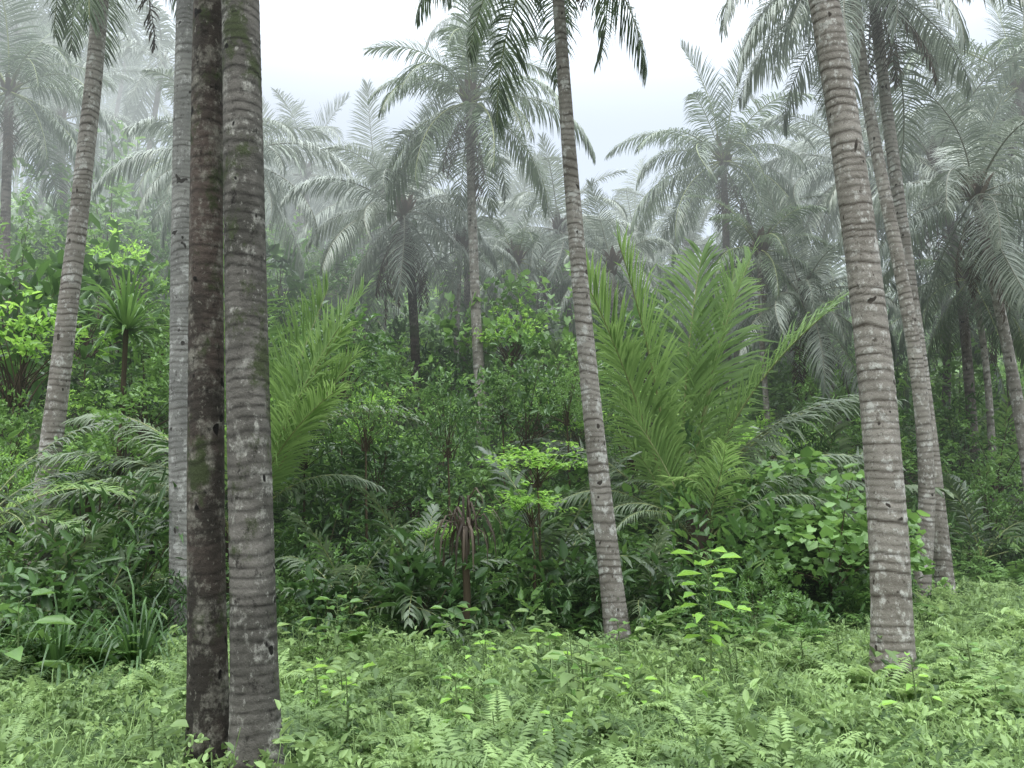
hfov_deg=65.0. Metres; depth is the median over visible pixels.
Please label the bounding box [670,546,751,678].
broad leaved seedling
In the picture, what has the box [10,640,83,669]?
leaved shrub
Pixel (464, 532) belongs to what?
withered leaf clump
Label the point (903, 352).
sapling
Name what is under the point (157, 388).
sapling
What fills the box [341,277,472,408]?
broad leaved shrub
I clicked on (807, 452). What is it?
heart leaved vine
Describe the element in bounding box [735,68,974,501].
coconut palm
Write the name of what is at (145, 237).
sapling
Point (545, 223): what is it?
coconut palm
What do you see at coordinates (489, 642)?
broad leaved seedling
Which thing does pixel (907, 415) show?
sapling
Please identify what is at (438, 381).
broad leaved shrub
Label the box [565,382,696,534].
sapling
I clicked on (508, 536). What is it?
strap leaved plant
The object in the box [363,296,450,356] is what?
broad leaved shrub
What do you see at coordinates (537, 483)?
sapling
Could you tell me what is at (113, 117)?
coconut palm
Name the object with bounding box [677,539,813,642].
leaved shrub
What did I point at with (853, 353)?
narrow leaved shrub
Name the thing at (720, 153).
coconut palm
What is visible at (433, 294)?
sapling
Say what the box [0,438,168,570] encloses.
broad leaved shrub
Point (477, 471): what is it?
leaved shrub
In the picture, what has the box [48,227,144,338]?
sapling
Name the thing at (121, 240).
narrow leaved shrub
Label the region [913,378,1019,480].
feather leaved seedling palm
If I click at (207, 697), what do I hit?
coconut palm
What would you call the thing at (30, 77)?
coconut palm
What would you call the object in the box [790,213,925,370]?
coconut palm
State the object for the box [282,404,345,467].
sapling
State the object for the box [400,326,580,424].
feather leaved seedling palm
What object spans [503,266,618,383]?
sapling
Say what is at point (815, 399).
sapling
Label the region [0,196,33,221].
sapling
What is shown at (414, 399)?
leaved shrub
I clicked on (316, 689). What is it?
broad leaved seedling
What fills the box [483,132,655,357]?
coconut palm
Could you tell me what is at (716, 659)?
broad leaved seedling
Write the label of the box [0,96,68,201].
coconut palm
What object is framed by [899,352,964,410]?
broad leaved shrub
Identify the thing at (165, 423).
leaved shrub
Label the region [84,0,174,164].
coconut palm
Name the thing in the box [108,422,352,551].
feather leaved seedling palm
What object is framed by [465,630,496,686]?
broad leaved seedling
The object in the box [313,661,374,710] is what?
broad leaved seedling
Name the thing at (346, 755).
weeds
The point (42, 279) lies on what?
broad leaved shrub
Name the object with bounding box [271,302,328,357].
feather leaved seedling palm
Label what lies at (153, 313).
feather leaved seedling palm
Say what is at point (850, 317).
sapling
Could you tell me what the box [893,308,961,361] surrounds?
broad leaved shrub
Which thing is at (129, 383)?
broad leaved shrub
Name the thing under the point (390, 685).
broad leaved seedling
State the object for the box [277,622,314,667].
broad leaved seedling
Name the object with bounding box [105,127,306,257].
coconut palm
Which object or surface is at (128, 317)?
strap leaved plant
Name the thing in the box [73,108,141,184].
coconut palm
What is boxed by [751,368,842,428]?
feather leaved seedling palm
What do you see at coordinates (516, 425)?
narrow leaved shrub
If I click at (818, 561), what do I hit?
sapling
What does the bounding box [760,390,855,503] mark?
sapling
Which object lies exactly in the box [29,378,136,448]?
sapling
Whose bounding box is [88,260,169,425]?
sapling
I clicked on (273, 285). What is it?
broad leaved shrub
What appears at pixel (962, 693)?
fern cover
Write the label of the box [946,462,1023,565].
leaved shrub
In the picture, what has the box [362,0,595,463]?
coconut palm
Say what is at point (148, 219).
sapling
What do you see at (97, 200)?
sapling
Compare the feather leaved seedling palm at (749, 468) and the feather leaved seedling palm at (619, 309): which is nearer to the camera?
the feather leaved seedling palm at (749, 468)
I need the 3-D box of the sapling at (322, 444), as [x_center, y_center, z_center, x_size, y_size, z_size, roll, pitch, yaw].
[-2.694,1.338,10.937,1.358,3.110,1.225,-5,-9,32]
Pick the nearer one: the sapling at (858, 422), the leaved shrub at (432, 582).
the leaved shrub at (432, 582)
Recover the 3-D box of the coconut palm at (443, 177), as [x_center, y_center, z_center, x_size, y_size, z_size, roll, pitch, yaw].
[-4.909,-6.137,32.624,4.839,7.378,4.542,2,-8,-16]
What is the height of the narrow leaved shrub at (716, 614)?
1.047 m
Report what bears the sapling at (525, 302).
on the ground at (36, 447)
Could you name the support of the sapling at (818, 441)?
on the ground at (36, 447)
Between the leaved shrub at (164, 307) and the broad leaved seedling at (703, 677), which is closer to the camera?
the broad leaved seedling at (703, 677)
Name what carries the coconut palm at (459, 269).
on the ground at (36, 447)
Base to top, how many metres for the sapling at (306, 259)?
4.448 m
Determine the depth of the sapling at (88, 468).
10.25 m
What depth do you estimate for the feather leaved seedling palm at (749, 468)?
10.27 m
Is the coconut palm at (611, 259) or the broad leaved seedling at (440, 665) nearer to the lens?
the broad leaved seedling at (440, 665)
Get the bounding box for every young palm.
[0,217,431,595]
[0,419,136,540]
[508,219,907,556]
[587,386,855,575]
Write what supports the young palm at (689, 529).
on the ground at (36, 447)
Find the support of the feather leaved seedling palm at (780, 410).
on the ground at (36, 447)
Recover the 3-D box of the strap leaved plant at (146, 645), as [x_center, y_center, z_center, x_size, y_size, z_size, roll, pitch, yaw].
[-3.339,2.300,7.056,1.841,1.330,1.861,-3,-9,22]
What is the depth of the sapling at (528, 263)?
30.00 m
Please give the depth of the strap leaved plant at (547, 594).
8.87 m
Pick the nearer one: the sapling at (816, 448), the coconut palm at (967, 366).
the sapling at (816, 448)
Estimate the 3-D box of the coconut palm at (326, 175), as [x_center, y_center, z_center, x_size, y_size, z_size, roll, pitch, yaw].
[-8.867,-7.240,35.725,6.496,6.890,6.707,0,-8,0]
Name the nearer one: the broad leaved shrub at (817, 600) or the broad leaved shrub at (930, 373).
the broad leaved shrub at (817, 600)
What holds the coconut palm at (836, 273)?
on the ground at (36, 447)
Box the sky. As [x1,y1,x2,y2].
[0,0,1022,290]
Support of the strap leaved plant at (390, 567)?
on the ground at (36, 447)
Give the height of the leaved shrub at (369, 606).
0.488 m
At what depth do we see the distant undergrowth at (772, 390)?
22.96 m
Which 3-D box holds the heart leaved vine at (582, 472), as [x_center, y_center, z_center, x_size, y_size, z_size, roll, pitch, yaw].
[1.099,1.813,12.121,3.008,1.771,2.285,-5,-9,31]
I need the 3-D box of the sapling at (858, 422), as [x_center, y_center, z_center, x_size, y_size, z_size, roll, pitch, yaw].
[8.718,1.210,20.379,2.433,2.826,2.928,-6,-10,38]
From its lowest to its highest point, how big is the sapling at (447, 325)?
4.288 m
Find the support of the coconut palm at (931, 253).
on the ground at (36, 447)
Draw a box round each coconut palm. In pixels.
[0,0,117,159]
[0,0,118,344]
[0,0,146,224]
[0,0,156,249]
[0,9,68,129]
[0,87,29,197]
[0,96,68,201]
[20,11,86,191]
[23,0,175,566]
[63,0,175,250]
[70,92,171,220]
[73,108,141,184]
[75,73,149,164]
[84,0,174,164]
[90,66,355,302]
[98,42,173,166]
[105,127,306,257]
[130,123,299,239]
[168,0,192,640]
[184,0,229,767]
[221,0,285,767]
[262,96,310,189]
[264,87,378,260]
[265,150,342,251]
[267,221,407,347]
[276,145,372,248]
[279,77,455,331]
[280,75,512,427]
[312,139,449,316]
[339,148,444,263]
[351,166,459,258]
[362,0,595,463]
[394,184,518,412]
[414,0,647,650]
[425,0,532,404]
[427,150,557,323]
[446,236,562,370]
[448,149,585,296]
[462,198,586,376]
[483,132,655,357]
[551,155,718,331]
[551,178,679,422]
[556,200,711,392]
[604,31,816,428]
[611,150,763,336]
[654,189,845,387]
[665,214,756,296]
[668,234,813,354]
[680,190,833,454]
[701,94,874,392]
[703,179,901,514]
[715,0,1023,594]
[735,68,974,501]
[737,0,973,608]
[749,137,826,239]
[790,99,909,230]
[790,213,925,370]
[801,252,847,295]
[806,42,1023,517]
[808,0,917,679]
[836,59,1023,487]
[885,201,1023,529]
[885,212,1023,440]
[888,171,1023,484]
[892,0,1023,239]
[904,123,981,281]
[915,70,1023,326]
[917,226,957,292]
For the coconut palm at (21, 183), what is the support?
on the ground at (36, 447)
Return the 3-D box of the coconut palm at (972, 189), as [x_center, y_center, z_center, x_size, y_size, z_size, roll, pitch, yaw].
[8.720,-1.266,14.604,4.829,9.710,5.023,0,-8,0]
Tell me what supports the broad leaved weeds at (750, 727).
on the ground at (36, 447)
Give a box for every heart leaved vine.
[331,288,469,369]
[507,447,687,552]
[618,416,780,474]
[691,446,869,588]
[737,457,935,614]
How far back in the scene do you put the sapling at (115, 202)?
23.25 m
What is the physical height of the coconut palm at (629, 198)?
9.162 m
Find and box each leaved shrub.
[0,183,19,219]
[0,284,103,417]
[0,325,46,383]
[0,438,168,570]
[0,441,111,518]
[0,541,47,633]
[0,542,127,646]
[0,594,34,676]
[0,622,86,682]
[0,624,41,673]
[10,209,102,326]
[10,442,228,644]
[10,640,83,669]
[12,171,57,222]
[12,213,107,284]
[15,248,89,336]
[23,516,154,614]
[49,298,165,387]
[50,502,279,621]
[53,197,161,297]
[53,215,137,288]
[61,408,168,532]
[74,483,168,563]
[91,275,142,318]
[98,360,167,409]
[121,557,186,646]
[130,249,224,320]
[130,397,226,441]
[156,268,224,329]
[224,293,305,394]
[267,274,296,311]
[272,418,453,576]
[274,344,393,440]
[276,436,355,508]
[276,510,368,626]
[276,552,304,613]
[276,560,367,653]
[297,513,460,628]
[314,284,417,353]
[323,486,503,601]
[329,275,408,320]
[332,600,397,638]
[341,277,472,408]
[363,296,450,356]
[367,528,487,646]
[374,546,507,642]
[388,275,438,329]
[391,354,504,492]
[396,354,473,416]
[398,364,490,462]
[403,311,514,430]
[403,319,511,397]
[404,296,497,386]
[413,567,533,644]
[416,468,593,571]
[422,511,492,576]
[423,403,557,513]
[425,286,528,373]
[446,550,541,625]
[456,338,571,462]
[485,556,547,618]
[502,336,626,433]
[506,360,632,469]
[507,537,637,637]
[528,550,655,644]
[535,515,663,599]
[566,271,683,419]
[610,445,657,496]
[627,418,841,608]
[630,576,705,626]
[658,458,789,581]
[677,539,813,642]
[679,559,773,652]
[685,364,793,456]
[686,363,757,457]
[710,453,869,607]
[717,382,791,461]
[745,438,830,504]
[796,322,939,433]
[803,572,864,624]
[819,575,870,630]
[856,570,929,607]
[857,457,983,575]
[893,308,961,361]
[898,393,965,440]
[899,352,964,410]
[906,488,959,550]
[908,432,1007,487]
[942,376,1023,458]
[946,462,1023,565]
[953,537,1001,582]
[963,370,1021,401]
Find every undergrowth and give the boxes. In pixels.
[0,278,1023,682]
[10,170,1023,452]
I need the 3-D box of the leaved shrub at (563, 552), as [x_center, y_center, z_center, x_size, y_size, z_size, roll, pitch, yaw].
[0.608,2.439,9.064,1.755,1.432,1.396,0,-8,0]
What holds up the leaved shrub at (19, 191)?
on the ground at (36, 447)
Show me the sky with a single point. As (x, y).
(311, 50)
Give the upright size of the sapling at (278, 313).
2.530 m
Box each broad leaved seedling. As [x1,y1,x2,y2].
[0,588,76,680]
[89,707,188,767]
[164,644,185,671]
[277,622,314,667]
[294,657,338,706]
[299,594,366,658]
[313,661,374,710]
[320,665,374,748]
[357,671,423,720]
[383,636,429,681]
[424,663,478,703]
[429,603,481,657]
[439,673,470,730]
[442,673,500,719]
[454,705,517,746]
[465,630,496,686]
[469,632,504,670]
[486,640,522,666]
[510,608,554,664]
[530,628,570,677]
[539,710,572,752]
[540,634,610,688]
[541,638,620,696]
[548,642,622,700]
[548,644,601,697]
[561,629,602,678]
[562,706,603,752]
[584,628,629,679]
[598,618,639,665]
[603,663,660,714]
[634,611,682,656]
[637,638,689,683]
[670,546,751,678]
[692,658,736,701]
[710,643,747,680]
[716,632,756,684]
[727,600,777,649]
[786,629,827,671]
[818,626,861,667]
[878,651,942,714]
[935,642,987,675]
[974,674,1023,733]
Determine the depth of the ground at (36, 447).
15.80 m
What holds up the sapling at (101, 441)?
on the ground at (36, 447)
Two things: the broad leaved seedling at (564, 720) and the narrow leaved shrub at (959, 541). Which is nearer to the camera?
the broad leaved seedling at (564, 720)
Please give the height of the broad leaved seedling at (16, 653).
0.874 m
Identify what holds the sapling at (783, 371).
on the ground at (36, 447)
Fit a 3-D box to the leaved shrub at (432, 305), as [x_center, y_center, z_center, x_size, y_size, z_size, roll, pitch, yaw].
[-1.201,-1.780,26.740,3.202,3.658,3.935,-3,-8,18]
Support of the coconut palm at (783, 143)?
on the ground at (36, 447)
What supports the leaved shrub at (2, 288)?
on the ground at (36, 447)
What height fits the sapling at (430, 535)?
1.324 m
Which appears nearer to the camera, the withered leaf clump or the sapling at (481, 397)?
the withered leaf clump
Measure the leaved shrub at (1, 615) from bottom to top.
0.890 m
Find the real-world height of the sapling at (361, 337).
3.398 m
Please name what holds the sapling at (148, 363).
on the ground at (36, 447)
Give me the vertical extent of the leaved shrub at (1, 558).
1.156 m
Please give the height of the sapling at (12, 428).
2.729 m
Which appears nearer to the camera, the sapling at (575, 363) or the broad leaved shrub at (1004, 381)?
the sapling at (575, 363)
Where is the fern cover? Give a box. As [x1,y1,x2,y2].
[0,573,1023,767]
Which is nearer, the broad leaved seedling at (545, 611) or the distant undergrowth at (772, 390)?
the broad leaved seedling at (545, 611)
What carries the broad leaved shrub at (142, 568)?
on the ground at (36, 447)
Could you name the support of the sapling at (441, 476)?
on the ground at (36, 447)
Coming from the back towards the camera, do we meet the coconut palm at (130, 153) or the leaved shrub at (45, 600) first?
the coconut palm at (130, 153)
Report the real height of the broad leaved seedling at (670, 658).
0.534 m
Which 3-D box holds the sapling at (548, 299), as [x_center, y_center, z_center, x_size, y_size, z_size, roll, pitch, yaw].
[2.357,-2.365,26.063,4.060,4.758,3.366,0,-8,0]
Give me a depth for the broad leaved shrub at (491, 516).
11.20 m
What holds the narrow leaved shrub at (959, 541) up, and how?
on the ground at (36, 447)
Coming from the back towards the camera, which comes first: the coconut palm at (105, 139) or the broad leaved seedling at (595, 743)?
the coconut palm at (105, 139)
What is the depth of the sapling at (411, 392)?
17.52 m
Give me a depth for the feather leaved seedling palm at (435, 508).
8.97 m
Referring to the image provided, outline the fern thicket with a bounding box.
[0,415,1023,683]
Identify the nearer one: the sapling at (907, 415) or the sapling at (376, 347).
the sapling at (376, 347)
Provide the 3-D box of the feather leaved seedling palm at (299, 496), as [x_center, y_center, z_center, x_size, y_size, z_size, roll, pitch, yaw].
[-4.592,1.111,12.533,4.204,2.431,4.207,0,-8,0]
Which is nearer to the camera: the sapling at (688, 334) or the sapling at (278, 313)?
the sapling at (278, 313)
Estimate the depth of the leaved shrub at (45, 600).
7.73 m
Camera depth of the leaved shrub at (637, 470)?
14.15 m
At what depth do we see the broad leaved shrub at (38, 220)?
24.62 m
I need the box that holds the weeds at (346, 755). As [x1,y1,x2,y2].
[0,573,1023,767]
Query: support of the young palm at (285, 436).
on the ground at (36, 447)
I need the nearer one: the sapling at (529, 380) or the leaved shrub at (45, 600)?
the leaved shrub at (45, 600)
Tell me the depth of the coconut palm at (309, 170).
28.82 m
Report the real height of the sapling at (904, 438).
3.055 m
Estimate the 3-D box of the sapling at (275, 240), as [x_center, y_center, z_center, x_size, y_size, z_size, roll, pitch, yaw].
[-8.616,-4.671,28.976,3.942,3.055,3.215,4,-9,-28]
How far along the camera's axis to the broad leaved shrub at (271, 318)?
18.77 m
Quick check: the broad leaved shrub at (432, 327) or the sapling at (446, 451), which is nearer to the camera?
the sapling at (446, 451)
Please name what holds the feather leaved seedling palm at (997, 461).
on the ground at (36, 447)
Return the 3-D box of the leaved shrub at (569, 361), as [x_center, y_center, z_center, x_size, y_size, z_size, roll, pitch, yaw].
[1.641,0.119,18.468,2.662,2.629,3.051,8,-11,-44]
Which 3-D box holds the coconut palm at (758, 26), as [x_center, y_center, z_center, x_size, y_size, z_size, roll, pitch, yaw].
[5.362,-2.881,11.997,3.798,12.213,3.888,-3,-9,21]
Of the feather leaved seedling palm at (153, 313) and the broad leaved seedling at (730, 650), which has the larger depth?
the feather leaved seedling palm at (153, 313)
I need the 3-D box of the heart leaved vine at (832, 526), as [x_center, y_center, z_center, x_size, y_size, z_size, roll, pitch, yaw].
[3.866,1.925,9.560,2.165,2.140,2.671,0,-8,0]
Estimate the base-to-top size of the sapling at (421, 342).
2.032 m
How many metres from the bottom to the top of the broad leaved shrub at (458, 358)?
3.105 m
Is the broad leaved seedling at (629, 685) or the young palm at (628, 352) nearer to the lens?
the broad leaved seedling at (629, 685)
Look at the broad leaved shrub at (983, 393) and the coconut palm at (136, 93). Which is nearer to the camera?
the broad leaved shrub at (983, 393)
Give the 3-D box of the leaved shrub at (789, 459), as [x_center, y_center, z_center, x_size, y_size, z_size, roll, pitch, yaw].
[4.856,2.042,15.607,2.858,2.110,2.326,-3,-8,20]
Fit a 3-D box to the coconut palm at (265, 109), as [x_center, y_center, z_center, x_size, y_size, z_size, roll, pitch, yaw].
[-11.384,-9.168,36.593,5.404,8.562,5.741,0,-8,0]
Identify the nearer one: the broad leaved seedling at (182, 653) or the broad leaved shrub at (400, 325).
the broad leaved seedling at (182, 653)
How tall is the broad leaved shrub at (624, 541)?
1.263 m
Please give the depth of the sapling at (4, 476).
9.36 m
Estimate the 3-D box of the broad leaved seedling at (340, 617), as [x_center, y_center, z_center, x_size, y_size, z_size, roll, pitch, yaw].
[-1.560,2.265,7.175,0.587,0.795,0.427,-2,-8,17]
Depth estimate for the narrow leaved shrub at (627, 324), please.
20.56 m
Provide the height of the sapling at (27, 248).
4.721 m
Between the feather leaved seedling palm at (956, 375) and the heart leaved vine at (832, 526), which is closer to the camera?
the heart leaved vine at (832, 526)
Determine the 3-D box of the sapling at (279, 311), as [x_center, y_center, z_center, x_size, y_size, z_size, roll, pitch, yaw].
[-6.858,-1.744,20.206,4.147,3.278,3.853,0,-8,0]
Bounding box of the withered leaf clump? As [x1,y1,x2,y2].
[433,487,505,634]
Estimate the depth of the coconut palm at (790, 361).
23.23 m
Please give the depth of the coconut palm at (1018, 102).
19.19 m
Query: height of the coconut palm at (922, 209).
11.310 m
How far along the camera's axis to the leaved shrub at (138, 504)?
11.32 m
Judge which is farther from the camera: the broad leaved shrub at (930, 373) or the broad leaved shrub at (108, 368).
the broad leaved shrub at (930, 373)
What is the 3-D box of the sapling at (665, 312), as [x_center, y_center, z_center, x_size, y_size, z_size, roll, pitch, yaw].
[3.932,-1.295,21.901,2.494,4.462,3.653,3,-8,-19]
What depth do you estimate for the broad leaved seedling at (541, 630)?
6.52 m
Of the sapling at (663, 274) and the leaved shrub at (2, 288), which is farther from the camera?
the sapling at (663, 274)
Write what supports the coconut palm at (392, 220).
on the ground at (36, 447)
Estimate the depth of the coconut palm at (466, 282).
22.48 m
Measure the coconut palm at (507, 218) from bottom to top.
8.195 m
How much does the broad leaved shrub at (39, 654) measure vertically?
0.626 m
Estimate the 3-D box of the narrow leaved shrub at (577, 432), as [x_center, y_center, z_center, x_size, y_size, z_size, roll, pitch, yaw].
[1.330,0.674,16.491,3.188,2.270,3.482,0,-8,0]
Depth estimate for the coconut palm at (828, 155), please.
36.16 m
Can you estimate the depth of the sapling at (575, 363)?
13.82 m
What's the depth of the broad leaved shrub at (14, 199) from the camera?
35.76 m
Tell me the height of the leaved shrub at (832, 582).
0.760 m
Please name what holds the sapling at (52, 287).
on the ground at (36, 447)
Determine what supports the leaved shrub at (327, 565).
on the ground at (36, 447)
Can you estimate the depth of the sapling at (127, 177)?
37.65 m
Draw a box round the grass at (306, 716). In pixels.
[0,570,1023,767]
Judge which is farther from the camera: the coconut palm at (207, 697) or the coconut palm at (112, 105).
the coconut palm at (112, 105)
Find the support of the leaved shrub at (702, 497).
on the ground at (36, 447)
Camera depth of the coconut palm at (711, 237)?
46.38 m
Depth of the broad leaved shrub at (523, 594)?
9.75 m
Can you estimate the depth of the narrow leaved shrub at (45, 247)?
22.30 m
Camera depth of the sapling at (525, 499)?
9.33 m
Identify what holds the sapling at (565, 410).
on the ground at (36, 447)
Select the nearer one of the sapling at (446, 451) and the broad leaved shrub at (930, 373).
the sapling at (446, 451)
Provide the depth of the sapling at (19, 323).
12.60 m
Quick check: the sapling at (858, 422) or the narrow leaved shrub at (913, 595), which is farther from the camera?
the sapling at (858, 422)
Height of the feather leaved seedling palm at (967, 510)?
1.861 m
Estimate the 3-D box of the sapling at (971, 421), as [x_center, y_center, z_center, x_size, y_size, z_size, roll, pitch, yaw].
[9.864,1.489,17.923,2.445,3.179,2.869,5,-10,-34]
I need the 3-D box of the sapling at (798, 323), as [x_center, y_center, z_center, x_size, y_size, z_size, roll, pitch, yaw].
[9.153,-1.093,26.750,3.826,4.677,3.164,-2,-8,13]
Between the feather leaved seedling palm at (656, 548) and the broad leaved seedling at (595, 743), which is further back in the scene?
the feather leaved seedling palm at (656, 548)
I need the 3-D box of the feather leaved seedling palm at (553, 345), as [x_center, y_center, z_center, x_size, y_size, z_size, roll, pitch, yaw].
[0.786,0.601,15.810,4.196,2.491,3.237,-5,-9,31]
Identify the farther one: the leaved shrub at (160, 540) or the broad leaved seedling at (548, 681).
the leaved shrub at (160, 540)
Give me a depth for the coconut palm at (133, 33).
33.28 m
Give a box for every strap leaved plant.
[0,585,150,687]
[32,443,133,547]
[40,263,169,505]
[40,567,186,697]
[322,536,445,632]
[426,495,566,606]
[505,567,637,640]
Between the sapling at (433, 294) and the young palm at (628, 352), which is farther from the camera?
the sapling at (433, 294)
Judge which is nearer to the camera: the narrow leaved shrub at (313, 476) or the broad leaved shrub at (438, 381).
the narrow leaved shrub at (313, 476)
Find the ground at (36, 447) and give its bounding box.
[0,289,1023,767]
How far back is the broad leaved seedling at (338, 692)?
5.22 m
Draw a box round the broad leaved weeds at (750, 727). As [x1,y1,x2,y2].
[0,576,1023,767]
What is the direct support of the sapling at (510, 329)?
on the ground at (36, 447)
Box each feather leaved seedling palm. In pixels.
[0,493,229,646]
[0,523,137,679]
[59,379,352,538]
[87,267,168,310]
[92,283,303,393]
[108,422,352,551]
[139,293,169,341]
[225,410,382,502]
[227,509,472,649]
[269,268,381,345]
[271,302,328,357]
[302,485,523,635]
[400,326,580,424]
[430,446,697,637]
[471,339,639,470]
[537,408,773,548]
[565,524,718,630]
[605,305,692,385]
[614,366,769,480]
[662,463,860,605]
[734,369,849,444]
[750,406,958,543]
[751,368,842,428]
[860,408,1021,502]
[898,359,974,403]
[904,440,1023,553]
[911,473,1023,559]
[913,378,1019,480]
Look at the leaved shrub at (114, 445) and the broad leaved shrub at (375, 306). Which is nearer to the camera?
the leaved shrub at (114, 445)
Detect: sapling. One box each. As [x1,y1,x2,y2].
[0,186,103,350]
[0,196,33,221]
[0,244,131,460]
[0,283,121,486]
[0,380,117,499]
[0,433,35,560]
[0,436,73,526]
[10,192,52,289]
[12,120,170,302]
[23,212,169,422]
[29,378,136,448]
[42,446,135,549]
[48,125,133,214]
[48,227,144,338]
[52,386,168,547]
[67,332,168,459]
[69,309,169,485]
[86,215,168,403]
[88,218,170,300]
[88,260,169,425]
[92,143,170,209]
[115,343,225,424]
[118,176,170,276]
[123,501,168,531]
[131,339,225,409]
[143,298,169,337]
[224,256,322,346]
[265,206,331,296]
[265,217,299,264]
[266,238,324,320]
[268,284,329,334]
[268,300,344,383]
[269,297,416,526]
[269,298,313,363]
[270,292,403,430]
[271,373,352,547]
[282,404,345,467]
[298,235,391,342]
[299,321,452,419]
[299,381,470,535]
[313,394,402,473]
[319,313,406,388]
[329,361,408,576]
[343,382,421,457]
[343,429,475,529]
[362,337,439,393]
[391,255,463,317]
[398,356,493,543]
[411,521,482,584]
[430,279,504,355]
[434,261,596,441]
[453,332,597,505]
[459,479,577,610]
[465,356,538,537]
[466,295,546,452]
[473,327,576,494]
[476,440,586,603]
[481,294,552,342]
[494,210,561,303]
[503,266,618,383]
[518,373,569,473]
[520,359,582,524]
[530,244,645,310]
[531,328,668,520]
[544,400,621,479]
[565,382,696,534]
[596,289,692,396]
[608,259,703,349]
[625,251,694,316]
[670,307,732,348]
[714,406,753,456]
[729,398,783,456]
[732,424,811,459]
[733,289,851,352]
[741,309,857,420]
[748,395,861,506]
[750,338,836,416]
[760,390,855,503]
[768,512,933,576]
[769,354,862,460]
[802,298,854,369]
[811,361,858,425]
[817,415,906,487]
[824,374,906,448]
[830,371,945,460]
[838,408,963,484]
[846,305,951,389]
[896,335,1007,458]
[900,379,1018,515]
[914,447,1023,556]
[939,409,1022,536]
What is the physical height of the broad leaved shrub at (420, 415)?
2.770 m
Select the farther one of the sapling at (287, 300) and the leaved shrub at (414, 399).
the sapling at (287, 300)
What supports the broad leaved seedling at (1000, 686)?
on the ground at (36, 447)
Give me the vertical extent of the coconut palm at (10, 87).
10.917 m
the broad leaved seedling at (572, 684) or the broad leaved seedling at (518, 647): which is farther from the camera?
the broad leaved seedling at (518, 647)
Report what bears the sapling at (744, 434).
on the ground at (36, 447)
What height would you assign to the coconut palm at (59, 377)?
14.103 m
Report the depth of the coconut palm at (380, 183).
35.24 m
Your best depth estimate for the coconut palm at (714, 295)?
29.46 m
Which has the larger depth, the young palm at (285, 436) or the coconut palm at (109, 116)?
the coconut palm at (109, 116)
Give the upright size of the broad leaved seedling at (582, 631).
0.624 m
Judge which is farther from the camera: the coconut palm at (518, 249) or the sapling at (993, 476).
the coconut palm at (518, 249)
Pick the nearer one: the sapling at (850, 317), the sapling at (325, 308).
the sapling at (325, 308)
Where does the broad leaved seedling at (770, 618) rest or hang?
on the ground at (36, 447)
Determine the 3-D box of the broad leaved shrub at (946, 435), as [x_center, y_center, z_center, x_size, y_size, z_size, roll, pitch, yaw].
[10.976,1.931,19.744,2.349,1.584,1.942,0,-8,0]
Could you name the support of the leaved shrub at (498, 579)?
on the ground at (36, 447)
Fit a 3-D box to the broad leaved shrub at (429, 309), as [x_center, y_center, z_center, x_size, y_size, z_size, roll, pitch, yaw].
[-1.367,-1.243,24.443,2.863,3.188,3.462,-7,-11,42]
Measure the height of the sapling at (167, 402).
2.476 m
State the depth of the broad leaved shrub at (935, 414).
23.35 m
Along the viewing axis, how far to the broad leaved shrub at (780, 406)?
19.88 m
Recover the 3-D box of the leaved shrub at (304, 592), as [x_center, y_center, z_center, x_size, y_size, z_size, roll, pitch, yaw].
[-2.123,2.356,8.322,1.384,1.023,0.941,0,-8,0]
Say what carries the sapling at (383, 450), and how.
on the ground at (36, 447)
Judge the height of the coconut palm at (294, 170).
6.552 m
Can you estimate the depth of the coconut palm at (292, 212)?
29.99 m
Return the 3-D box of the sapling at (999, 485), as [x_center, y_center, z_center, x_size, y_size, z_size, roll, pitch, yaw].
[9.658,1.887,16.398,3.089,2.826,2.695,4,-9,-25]
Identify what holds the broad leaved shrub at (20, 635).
on the ground at (36, 447)
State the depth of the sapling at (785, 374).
21.47 m
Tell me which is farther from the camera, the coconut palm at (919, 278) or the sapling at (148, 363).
the coconut palm at (919, 278)
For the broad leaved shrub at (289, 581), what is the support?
on the ground at (36, 447)
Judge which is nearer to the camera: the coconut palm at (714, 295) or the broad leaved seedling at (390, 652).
the broad leaved seedling at (390, 652)
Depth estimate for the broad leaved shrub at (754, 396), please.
20.80 m
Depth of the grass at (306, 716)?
5.53 m
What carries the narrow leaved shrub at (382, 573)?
on the ground at (36, 447)
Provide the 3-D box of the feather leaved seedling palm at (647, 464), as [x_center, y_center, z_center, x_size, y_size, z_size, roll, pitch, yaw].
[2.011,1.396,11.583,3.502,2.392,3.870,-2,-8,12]
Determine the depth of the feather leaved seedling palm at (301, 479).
12.95 m
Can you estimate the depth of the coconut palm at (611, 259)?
20.49 m
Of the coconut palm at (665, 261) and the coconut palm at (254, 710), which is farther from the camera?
the coconut palm at (665, 261)
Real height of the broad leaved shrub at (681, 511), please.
2.651 m
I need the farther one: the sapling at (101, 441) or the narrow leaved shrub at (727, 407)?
the narrow leaved shrub at (727, 407)
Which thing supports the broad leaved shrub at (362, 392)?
on the ground at (36, 447)

